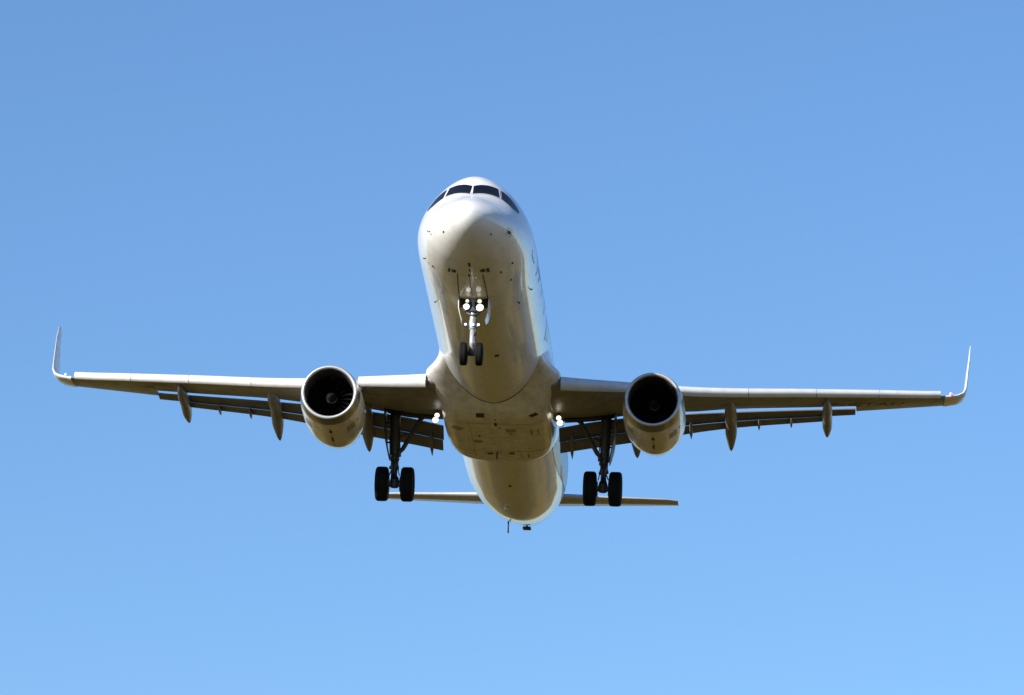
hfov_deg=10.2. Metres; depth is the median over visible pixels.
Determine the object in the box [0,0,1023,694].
sky
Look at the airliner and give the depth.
206.99 m
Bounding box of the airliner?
[52,176,970,532]

